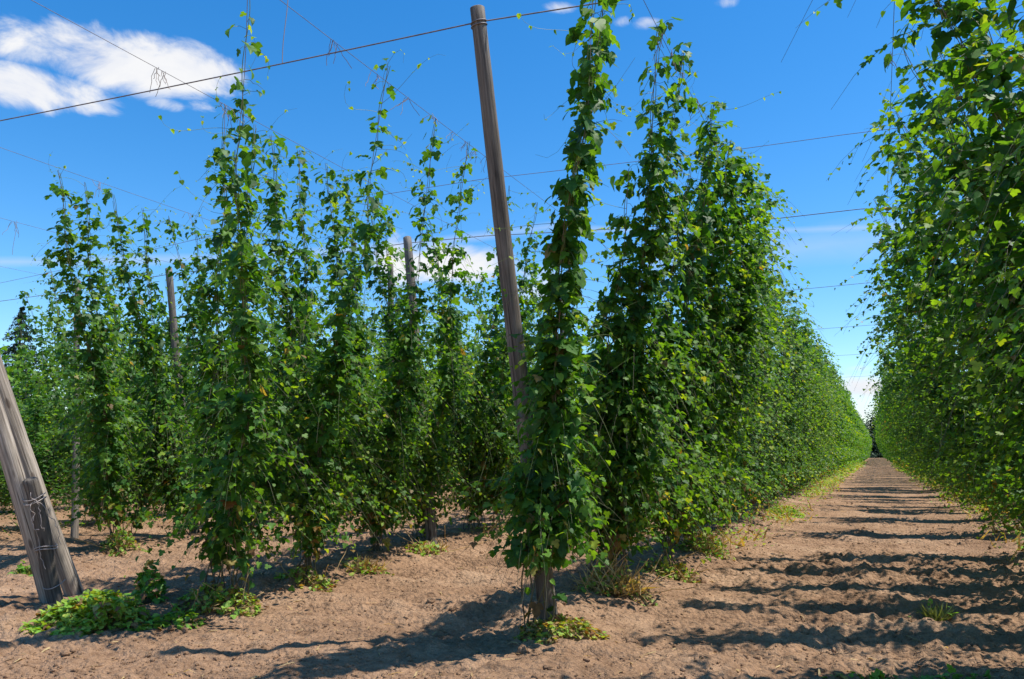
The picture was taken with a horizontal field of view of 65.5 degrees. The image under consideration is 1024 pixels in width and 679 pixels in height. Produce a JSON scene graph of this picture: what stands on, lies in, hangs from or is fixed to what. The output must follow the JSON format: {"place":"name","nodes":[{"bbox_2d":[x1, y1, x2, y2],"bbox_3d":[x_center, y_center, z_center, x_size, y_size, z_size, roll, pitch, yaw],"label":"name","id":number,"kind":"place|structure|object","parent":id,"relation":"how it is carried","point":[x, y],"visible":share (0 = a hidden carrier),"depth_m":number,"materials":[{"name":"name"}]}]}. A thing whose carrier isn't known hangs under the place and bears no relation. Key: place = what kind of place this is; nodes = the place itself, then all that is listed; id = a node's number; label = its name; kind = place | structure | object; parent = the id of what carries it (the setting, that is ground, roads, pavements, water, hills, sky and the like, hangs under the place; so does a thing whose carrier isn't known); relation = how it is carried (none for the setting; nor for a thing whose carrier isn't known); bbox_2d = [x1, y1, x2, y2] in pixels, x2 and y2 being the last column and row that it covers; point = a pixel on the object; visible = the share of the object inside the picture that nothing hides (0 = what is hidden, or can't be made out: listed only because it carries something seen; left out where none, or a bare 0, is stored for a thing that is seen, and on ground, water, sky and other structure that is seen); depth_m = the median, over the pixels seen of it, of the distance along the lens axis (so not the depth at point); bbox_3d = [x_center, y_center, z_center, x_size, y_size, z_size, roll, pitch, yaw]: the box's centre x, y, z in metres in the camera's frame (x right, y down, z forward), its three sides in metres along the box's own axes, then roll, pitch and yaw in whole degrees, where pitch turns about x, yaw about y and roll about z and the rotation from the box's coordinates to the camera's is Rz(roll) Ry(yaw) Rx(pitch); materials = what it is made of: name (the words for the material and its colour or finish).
{"place":"outdoors","nodes":[
{"label":"outdoors","id":0,"kind":"place"},
{"bbox_2d":[32,0,588,298],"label":"trellis wire","id":1,"kind":"object","parent":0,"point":[156,73],"visible":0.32,"depth_m":8.27,"materials":[{"name":"metal"}]},
{"bbox_2d":[2,119,967,282],"bbox_3d":[-7.088,-1.448,15.032,65.018,0.552,1.626,-4,-9,25],"label":"trellis cable","id":2,"kind":"object","parent":1,"relation":"attached to","point":[508,176],"visible":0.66,"depth_m":10.95,"materials":[{"name":"metal"}]},
{"bbox_2d":[0,458,1023,678],"bbox_3d":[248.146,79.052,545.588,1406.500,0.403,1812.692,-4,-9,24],"label":"ground","id":3,"kind":"structure","parent":0,"point":[872,483],"depth_m":8.27,"materials":[{"name":"soil"}]},
{"bbox_2d":[7,560,32,576],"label":"grass tuft","id":4,"kind":"object","parent":3,"relation":"on","point":[21,568],"visible":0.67,"depth_m":10.16,"materials":[{"name":"green plant"}]},
{"bbox_2d":[0,386,64,512],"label":"hop plant","id":5,"kind":"object","parent":3,"relation":"on","point":[39,444],"visible":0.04,"depth_m":20.37,"materials":[{"name":"green plant"}]},
{"bbox_2d":[0,306,71,462],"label":"conifer tree","id":6,"kind":"object","parent":3,"relation":"on","point":[12,349],"visible":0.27,"depth_m":120.72,"materials":[{"name":"green plant"}]},
{"bbox_2d":[0,354,83,603],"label":"anchor post","id":7,"kind":"object","parent":3,"relation":"on","point":[52,566],"visible":0.94,"depth_m":8.36,"materials":[{"name":"grey wood"}]},
{"bbox_2d":[0,375,95,523],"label":"hop plant","id":8,"kind":"object","parent":3,"relation":"on","point":[37,418],"visible":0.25,"depth_m":16.33,"materials":[{"name":"green plant"}]},
{"bbox_2d":[5,308,119,507],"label":"hop plant","id":9,"kind":"object","parent":3,"relation":"on","point":[22,351],"visible":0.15,"depth_m":21.82,"materials":[{"name":"green plant"}]},
{"bbox_2d":[70,280,80,537],"bbox_3d":[-8.940,1.365,16.347,0.152,5.664,0.158,7,-25,-41],"label":"trellis pole","id":10,"kind":"object","parent":3,"relation":"on","point":[75,529],"visible":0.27,"depth_m":15.73,"materials":[{"name":"brown wood"}]},
{"bbox_2d":[12,281,150,523],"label":"hop plant","id":11,"kind":"object","parent":3,"relation":"on","point":[53,396],"visible":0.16,"depth_m":17.53,"materials":[{"name":"green plant"}]},
{"bbox_2d":[19,589,171,637],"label":"weed clump","id":12,"kind":"object","parent":3,"relation":"on","point":[94,610],"visible":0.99,"depth_m":7.29,"materials":[{"name":"green plant"}]},
{"bbox_2d":[69,521,147,556],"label":"weed clump","id":13,"kind":"object","parent":3,"relation":"on","point":[127,539],"visible":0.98,"depth_m":12.76,"materials":[{"name":"green plant"}]},
{"bbox_2d":[10,154,218,542],"bbox_3d":[-6.446,0.594,13.357,3.113,5.638,6.387,5,-10,-33],"label":"hop plant","id":14,"kind":"object","parent":3,"relation":"on","point":[96,427],"visible":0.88,"depth_m":12.26,"materials":[{"name":"green plant"}]},
{"bbox_2d":[129,559,170,604],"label":"weed clump","id":15,"kind":"object","parent":3,"relation":"on","point":[143,578],"visible":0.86,"depth_m":8.04,"materials":[{"name":"green plant"}]},
{"bbox_2d":[111,297,205,516],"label":"hop plant","id":16,"kind":"object","parent":3,"relation":"on","point":[141,369],"visible":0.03,"depth_m":19.18,"materials":[{"name":"green plant"}]},
{"bbox_2d":[71,177,260,535],"bbox_3d":[-5.772,0.696,14.146,3.693,5.710,5.167,5,-9,-29],"label":"hop plant","id":17,"kind":"object","parent":3,"relation":"on","point":[157,383],"visible":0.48,"depth_m":13.24,"materials":[{"name":"green plant"}]},
{"bbox_2d":[152,607,206,629],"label":"weed clump","id":18,"kind":"object","parent":3,"relation":"on","point":[196,621],"visible":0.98,"depth_m":7.49,"materials":[{"name":"green plant"}]},
{"bbox_2d":[165,268,199,532],"bbox_3d":[-6.701,1.284,16.173,0.192,5.674,0.188,-9,-8,-1],"label":"trellis pole","id":19,"kind":"object","parent":3,"relation":"on","point":[170,289],"visible":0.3,"depth_m":16.36,"materials":[{"name":"brown wood"}]},
{"bbox_2d":[133,210,289,523],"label":"hop plant","id":20,"kind":"object","parent":3,"relation":"on","point":[193,324],"visible":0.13,"depth_m":13.97,"materials":[{"name":"green plant"}]},
{"bbox_2d":[170,560,269,619],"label":"weed clump","id":21,"kind":"object","parent":3,"relation":"on","point":[219,596],"visible":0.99,"depth_m":7.96,"materials":[{"name":"green plant"}]},
{"bbox_2d":[118,0,361,604],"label":"hop plant","id":22,"kind":"object","parent":3,"relation":"on","point":[231,510],"visible":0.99,"depth_m":7.87,"materials":[{"name":"green plant"}]},
{"bbox_2d":[199,230,321,523],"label":"hop plant","id":23,"kind":"object","parent":3,"relation":"on","point":[216,252],"visible":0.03,"depth_m":15.90,"materials":[{"name":"green plant"}]},
{"bbox_2d":[270,549,346,592],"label":"weed clump","id":24,"kind":"object","parent":3,"relation":"on","point":[320,582],"visible":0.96,"depth_m":9.39,"materials":[{"name":"green plant"}]},
{"bbox_2d":[268,282,386,514],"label":"hop plant","id":25,"kind":"object","parent":3,"relation":"on","point":[365,333],"visible":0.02,"depth_m":18.65,"materials":[{"name":"green plant"}]},
{"bbox_2d":[230,49,444,575],"bbox_3d":[-2.250,0.097,9.132,2.606,5.524,4.518,1,-8,-9],"label":"hop plant","id":26,"kind":"object","parent":3,"relation":"on","point":[327,420],"visible":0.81,"depth_m":9.36,"materials":[{"name":"green plant"}]},
{"bbox_2d":[338,552,392,575],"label":"weed clump","id":27,"kind":"object","parent":3,"relation":"on","point":[366,566],"visible":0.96,"depth_m":10.33,"materials":[{"name":"green plant"}]},
{"bbox_2d":[325,310,426,483],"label":"hop plant","id":28,"kind":"object","parent":3,"relation":"on","point":[382,355],"depth_m":19.62,"materials":[{"name":"green plant"}]},
{"bbox_2d":[286,116,479,550],"bbox_3d":[-1.966,0.375,10.917,2.700,5.385,5.670,1,-8,-10],"label":"hop plant","id":29,"kind":"object","parent":3,"relation":"on","point":[399,449],"visible":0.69,"depth_m":10.76,"materials":[{"name":"green plant"}]},
{"bbox_2d":[403,236,437,543],"bbox_3d":[-1.573,0.916,13.593,0.209,5.656,0.198,-15,-15,34],"label":"trellis pole","id":30,"kind":"object","parent":3,"relation":"on","point":[431,530],"visible":0.33,"depth_m":13.80,"materials":[{"name":"brown wood"}]},
{"bbox_2d":[4,207,897,300],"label":"trellis cable","id":31,"kind":"object","parent":30,"relation":"attached to","point":[511,234],"visible":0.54,"depth_m":14.03,"materials":[{"name":"metal"}]},
{"bbox_2d":[353,143,508,538],"bbox_3d":[-1.392,0.548,12.271,2.621,5.640,6.198,0,-8,-3],"label":"hop plant","id":32,"kind":"object","parent":3,"relation":"on","point":[450,389],"visible":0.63,"depth_m":12.01,"materials":[{"name":"green plant"}]},
{"bbox_2d":[393,524,490,556],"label":"weed clump","id":33,"kind":"object","parent":3,"relation":"on","point":[428,547],"visible":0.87,"depth_m":12.01,"materials":[{"name":"green plant"}]},
{"bbox_2d":[0,346,894,495],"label":"distant hop vines","id":34,"kind":"object","parent":3,"relation":"on","point":[866,453],"visible":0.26,"depth_m":34.15,"materials":[{"name":"green plant"}]},
{"bbox_2d":[422,322,486,500],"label":"hop plant","id":35,"kind":"object","parent":3,"relation":"on","point":[468,350],"visible":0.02,"depth_m":23.68,"materials":[{"name":"green plant"}]},
{"bbox_2d":[394,231,556,530],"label":"hop plant","id":36,"kind":"object","parent":3,"relation":"on","point":[505,456],"visible":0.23,"depth_m":14.84,"materials":[{"name":"green plant"}]},
{"bbox_2d":[423,186,550,530],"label":"hop plant","id":37,"kind":"object","parent":3,"relation":"on","point":[486,366],"visible":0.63,"depth_m":13.66,"materials":[{"name":"green plant"}]},
{"bbox_2d":[0,463,1023,574],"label":"dry grass","id":38,"kind":"structure","parent":3,"relation":"on","point":[727,537],"depth_m":17.92,"materials":[{"name":"plant"}]},
{"bbox_2d":[3,461,1023,580],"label":"verge weeds","id":39,"kind":"object","parent":3,"relation":"on","point":[840,474],"visible":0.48,"depth_m":20.96,"materials":[{"name":"green plant"}]},
{"bbox_2d":[470,5,557,623],"bbox_3d":[0.042,0.052,7.031,0.188,5.914,0.185,-5,3,32],"label":"trellis pole","id":40,"kind":"object","parent":3,"relation":"on","point":[504,250],"visible":0.69,"depth_m":6.94,"materials":[{"name":"brown wood"}]},
{"bbox_2d":[0,0,622,120],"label":"trellis cable","id":41,"kind":"object","parent":40,"relation":"attached to","point":[306,58],"visible":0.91,"depth_m":7.42,"materials":[{"name":"metal"}]},
{"bbox_2d":[280,0,605,246],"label":"trellis wire","id":42,"kind":"object","parent":41,"relation":"attached to","point":[377,75],"visible":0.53,"depth_m":8.45,"materials":[{"name":"metal"}]},
{"bbox_2d":[459,267,581,516],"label":"hop plant","id":43,"kind":"object","parent":3,"relation":"on","point":[476,294],"visible":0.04,"depth_m":17.05,"materials":[{"name":"green plant"}]},
{"bbox_2d":[452,0,637,631],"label":"hop plant","id":44,"kind":"object","parent":3,"relation":"on","point":[556,419],"visible":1,"depth_m":6.60,"materials":[{"name":"green plant"}]},
{"bbox_2d":[511,613,610,644],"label":"weed clump","id":45,"kind":"object","parent":3,"relation":"on","point":[560,625],"visible":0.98,"depth_m":6.83,"materials":[{"name":"green plant"}]},
{"bbox_2d":[522,298,608,487],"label":"hop plant","id":46,"kind":"object","parent":3,"relation":"on","point":[593,346],"visible":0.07,"depth_m":18.39,"materials":[{"name":"green plant"}]},
{"bbox_2d":[512,17,734,581],"bbox_3d":[1.112,0.037,8.597,2.623,5.349,3.697,-4,-9,24],"label":"hop plant","id":47,"kind":"object","parent":3,"relation":"on","point":[628,410],"visible":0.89,"depth_m":8.26,"materials":[{"name":"green plant"}]},
{"bbox_2d":[566,550,695,605],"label":"weed clump","id":48,"kind":"object","parent":3,"relation":"on","point":[631,584],"visible":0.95,"depth_m":8.53,"materials":[{"name":"green plant"}]},
{"bbox_2d":[636,550,707,582],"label":"weed clump","id":49,"kind":"object","parent":3,"relation":"on","point":[667,570],"visible":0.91,"depth_m":10.16,"materials":[{"name":"green plant"}]},
{"bbox_2d":[673,525,742,559],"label":"weed clump","id":50,"kind":"object","parent":3,"relation":"on","point":[706,546],"visible":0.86,"depth_m":12.21,"materials":[{"name":"green plant"}]},
{"bbox_2d":[639,88,780,563],"bbox_3d":[2.073,0.214,9.923,1.988,5.465,3.842,-1,-8,8],"label":"hop plant","id":51,"kind":"object","parent":3,"relation":"on","point":[693,292],"visible":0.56,"depth_m":9.73,"materials":[{"name":"green plant"}]},
{"bbox_2d":[645,140,807,547],"bbox_3d":[2.810,0.418,11.275,2.229,5.380,4.680,0,-8,2],"label":"hop plant","id":52,"kind":"object","parent":3,"relation":"on","point":[735,217],"visible":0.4,"depth_m":10.79,"materials":[{"name":"green plant"}]},
{"bbox_2d":[643,0,830,363],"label":"trellis wire","id":53,"kind":"object","parent":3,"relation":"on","point":[681,75],"visible":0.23,"depth_m":7.41,"materials":[{"name":"metal"}]},
{"bbox_2d":[667,181,826,538],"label":"hop plant","id":54,"kind":"object","parent":3,"relation":"on","point":[752,287],"visible":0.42,"depth_m":12.35,"materials":[{"name":"green plant"}]},
{"bbox_2d":[712,255,801,530],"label":"hop plant","id":55,"kind":"object","parent":3,"relation":"on","point":[735,457],"visible":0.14,"depth_m":15.03,"materials":[{"name":"green plant"}]},
{"bbox_2d":[731,298,804,516],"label":"hop plant","id":56,"kind":"object","parent":3,"relation":"on","point":[765,468],"visible":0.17,"depth_m":18.33,"materials":[{"name":"green plant"}]},
{"bbox_2d":[717,275,822,526],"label":"hop plant","id":57,"kind":"object","parent":3,"relation":"on","point":[746,452],"visible":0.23,"depth_m":16.31,"materials":[{"name":"green plant"}]},
{"bbox_2d":[766,504,805,517],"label":"weed clump","id":58,"kind":"object","parent":3,"relation":"on","point":[792,511],"visible":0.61,"depth_m":20.91,"materials":[{"name":"green plant"}]},
{"bbox_2d":[748,306,828,511],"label":"hop plant","id":59,"kind":"object","parent":3,"relation":"on","point":[796,321],"visible":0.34,"depth_m":19.69,"materials":[{"name":"green plant"}]},
{"bbox_2d":[761,335,836,499],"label":"hop plant","id":60,"kind":"object","parent":3,"relation":"on","point":[805,412],"visible":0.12,"depth_m":25.21,"materials":[{"name":"green plant"}]},
{"bbox_2d":[765,318,833,507],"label":"hop plant","id":61,"kind":"object","parent":3,"relation":"on","point":[797,395],"visible":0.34,"depth_m":21.79,"materials":[{"name":"green plant"}]},
{"bbox_2d":[770,328,829,502],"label":"hop plant","id":62,"kind":"object","parent":3,"relation":"on","point":[809,376],"visible":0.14,"depth_m":23.35,"materials":[{"name":"green plant"}]},
{"bbox_2d":[782,338,844,496],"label":"hop plant","id":63,"kind":"object","parent":3,"relation":"on","point":[819,366],"visible":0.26,"depth_m":26.76,"materials":[{"name":"green plant"}]},
{"bbox_2d":[787,355,842,496],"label":"hop plant","id":64,"kind":"object","parent":3,"relation":"on","point":[810,420],"visible":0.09,"depth_m":28.51,"materials":[{"name":"green plant"}]},
{"bbox_2d":[791,351,842,494],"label":"hop plant","id":65,"kind":"object","parent":3,"relation":"on","point":[816,448],"visible":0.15,"depth_m":29.98,"materials":[{"name":"green plant"}]},
{"bbox_2d":[797,359,842,490],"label":"hop plant","id":66,"kind":"object","parent":3,"relation":"on","point":[814,452],"visible":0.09,"depth_m":31.54,"materials":[{"name":"green plant"}]},
{"bbox_2d":[803,363,848,487],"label":"hop plant","id":67,"kind":"object","parent":3,"relation":"on","point":[822,435],"visible":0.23,"depth_m":33.26,"materials":[{"name":"green plant"}]},
{"bbox_2d":[806,364,848,482],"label":"hop plant","id":68,"kind":"object","parent":3,"relation":"on","point":[828,461],"visible":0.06,"depth_m":34.79,"materials":[{"name":"green plant"}]},
{"bbox_2d":[811,373,848,478],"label":"hop plant","id":69,"kind":"object","parent":3,"relation":"on","point":[835,427],"visible":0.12,"depth_m":39.49,"materials":[{"name":"green plant"}]},
{"bbox_2d":[812,368,848,482],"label":"hop plant","id":70,"kind":"object","parent":3,"relation":"on","point":[835,418],"visible":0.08,"depth_m":38.29,"materials":[{"name":"green plant"}]},
{"bbox_2d":[814,384,851,477],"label":"hop plant","id":71,"kind":"object","parent":3,"relation":"on","point":[831,432],"visible":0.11,"depth_m":41.14,"materials":[{"name":"green plant"}]},
{"bbox_2d":[827,392,856,476],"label":"hop plant","id":72,"kind":"object","parent":3,"relation":"on","point":[848,408],"visible":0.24,"depth_m":47.78,"materials":[{"name":"green plant"}]},
{"bbox_2d":[836,400,861,469],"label":"hop plant","id":73,"kind":"object","parent":3,"relation":"on","point":[848,436],"visible":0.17,"depth_m":57.57,"materials":[{"name":"green plant"}]},
{"bbox_2d":[821,665,900,678],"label":"grass tuft","id":74,"kind":"object","parent":3,"relation":"on","point":[877,674],"visible":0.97,"depth_m":5.55,"materials":[{"name":"green plant"}]},
{"bbox_2d":[860,417,882,457],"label":"leafy tree","id":75,"kind":"object","parent":3,"relation":"on","point":[872,455],"visible":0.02,"depth_m":242.05,"materials":[{"name":"green plant"}]},
{"bbox_2d":[863,410,881,457],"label":"leafy tree","id":76,"kind":"object","parent":3,"relation":"on","point":[870,421],"visible":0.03,"depth_m":247.02,"materials":[{"name":"green plant"}]},
{"bbox_2d":[781,0,1023,491],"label":"hop plant","id":77,"kind":"object","parent":3,"relation":"on","point":[1008,16],"visible":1,"depth_m":4.55,"materials":[{"name":"green plant"}]},
{"bbox_2d":[870,379,942,488],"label":"hop plant","id":78,"kind":"object","parent":3,"relation":"on","point":[907,439],"visible":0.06,"depth_m":35.04,"materials":[{"name":"green plant"}]},
{"bbox_2d":[868,358,945,488],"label":"hop plant","id":79,"kind":"object","parent":3,"relation":"on","point":[890,375],"visible":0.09,"depth_m":30.83,"materials":[{"name":"green plant"}]},
{"bbox_2d":[869,363,946,487],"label":"hop plant","id":80,"kind":"object","parent":3,"relation":"on","point":[881,377],"visible":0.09,"depth_m":33.92,"materials":[{"name":"green plant"}]},
{"bbox_2d":[796,0,1023,546],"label":"hop plant","id":81,"kind":"object","parent":3,"relation":"on","point":[952,12],"visible":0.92,"depth_m":5.81,"materials":[{"name":"green plant"}]},
{"bbox_2d":[874,361,954,492],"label":"hop plant","id":82,"kind":"object","parent":3,"relation":"on","point":[904,433],"visible":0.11,"depth_m":31.29,"materials":[{"name":"green plant"}]},
{"bbox_2d":[870,348,960,500],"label":"hop plant","id":83,"kind":"object","parent":3,"relation":"on","point":[921,430],"visible":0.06,"depth_m":27.38,"materials":[{"name":"green plant"}]},
{"bbox_2d":[868,358,964,497],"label":"hop plant","id":84,"kind":"object","parent":3,"relation":"on","point":[916,431],"visible":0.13,"depth_m":28.96,"materials":[{"name":"green plant"}]},
{"bbox_2d":[859,331,974,500],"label":"hop plant","id":85,"kind":"object","parent":3,"relation":"on","point":[892,381],"visible":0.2,"depth_m":24.56,"materials":[{"name":"green plant"}]},
{"bbox_2d":[826,82,1023,568],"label":"hop plant","id":86,"kind":"object","parent":3,"relation":"on","point":[927,197],"visible":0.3,"depth_m":8.70,"materials":[{"name":"green plant"}]},
{"bbox_2d":[834,219,1023,550],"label":"hop plant","id":87,"kind":"object","parent":3,"relation":"on","point":[898,285],"visible":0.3,"depth_m":12.59,"materials":[{"name":"green plant"}]},
{"bbox_2d":[836,148,1023,559],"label":"hop plant","id":88,"kind":"object","parent":3,"relation":"on","point":[905,222],"visible":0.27,"depth_m":9.97,"materials":[{"name":"green plant"}]},
{"bbox_2d":[877,328,985,506],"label":"hop plant","id":89,"kind":"object","parent":3,"relation":"on","point":[900,365],"visible":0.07,"depth_m":23.10,"materials":[{"name":"green plant"}]},
{"bbox_2d":[840,191,1023,545],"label":"hop plant","id":90,"kind":"object","parent":3,"relation":"on","point":[912,261],"visible":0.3,"depth_m":11.30,"materials":[{"name":"green plant"}]},
{"bbox_2d":[909,598,959,621],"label":"grass tuft","id":91,"kind":"object","parent":3,"relation":"on","point":[937,615],"visible":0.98,"depth_m":7.88,"materials":[{"name":"green plant"}]},
{"bbox_2d":[849,278,1022,525],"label":"hop plant","id":92,"kind":"object","parent":3,"relation":"on","point":[917,346],"visible":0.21,"depth_m":16.57,"materials":[{"name":"green plant"}]},
{"bbox_2d":[849,21,1023,563],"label":"hop plant","id":93,"kind":"object","parent":3,"relation":"on","point":[940,125],"visible":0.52,"depth_m":7.28,"materials":[{"name":"green plant"}]},
{"bbox_2d":[856,272,1023,532],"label":"hop plant","id":94,"kind":"object","parent":3,"relation":"on","point":[959,414],"visible":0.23,"depth_m":16.12,"materials":[{"name":"green plant"}]},
{"bbox_2d":[876,298,1003,513],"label":"hop plant","id":95,"kind":"object","parent":3,"relation":"on","point":[937,431],"visible":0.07,"depth_m":19.41,"materials":[{"name":"green plant"}]},
{"bbox_2d":[877,333,1008,510],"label":"hop plant","id":96,"kind":"object","parent":3,"relation":"on","point":[938,468],"visible":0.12,"depth_m":22.32,"materials":[{"name":"green plant"}]},
{"bbox_2d":[877,305,1009,517],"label":"hop plant","id":97,"kind":"object","parent":3,"relation":"on","point":[946,422],"visible":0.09,"depth_m":19.27,"materials":[{"name":"green plant"}]},
{"bbox_2d":[911,663,991,678],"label":"grass tuft","id":98,"kind":"object","parent":3,"relation":"on","point":[950,669],"visible":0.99,"depth_m":5.55,"materials":[{"name":"green plant"}]},
{"bbox_2d":[0,501,1023,678],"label":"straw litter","id":99,"kind":"object","parent":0,"point":[819,673],"visible":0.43,"depth_m":6.62,"materials":[{"name":"beige plant"}]},
{"bbox_2d":[0,0,1023,426],"label":"sky","id":100,"kind":"structure","parent":0,"point":[738,48],"materials":[{"name":"blue"}]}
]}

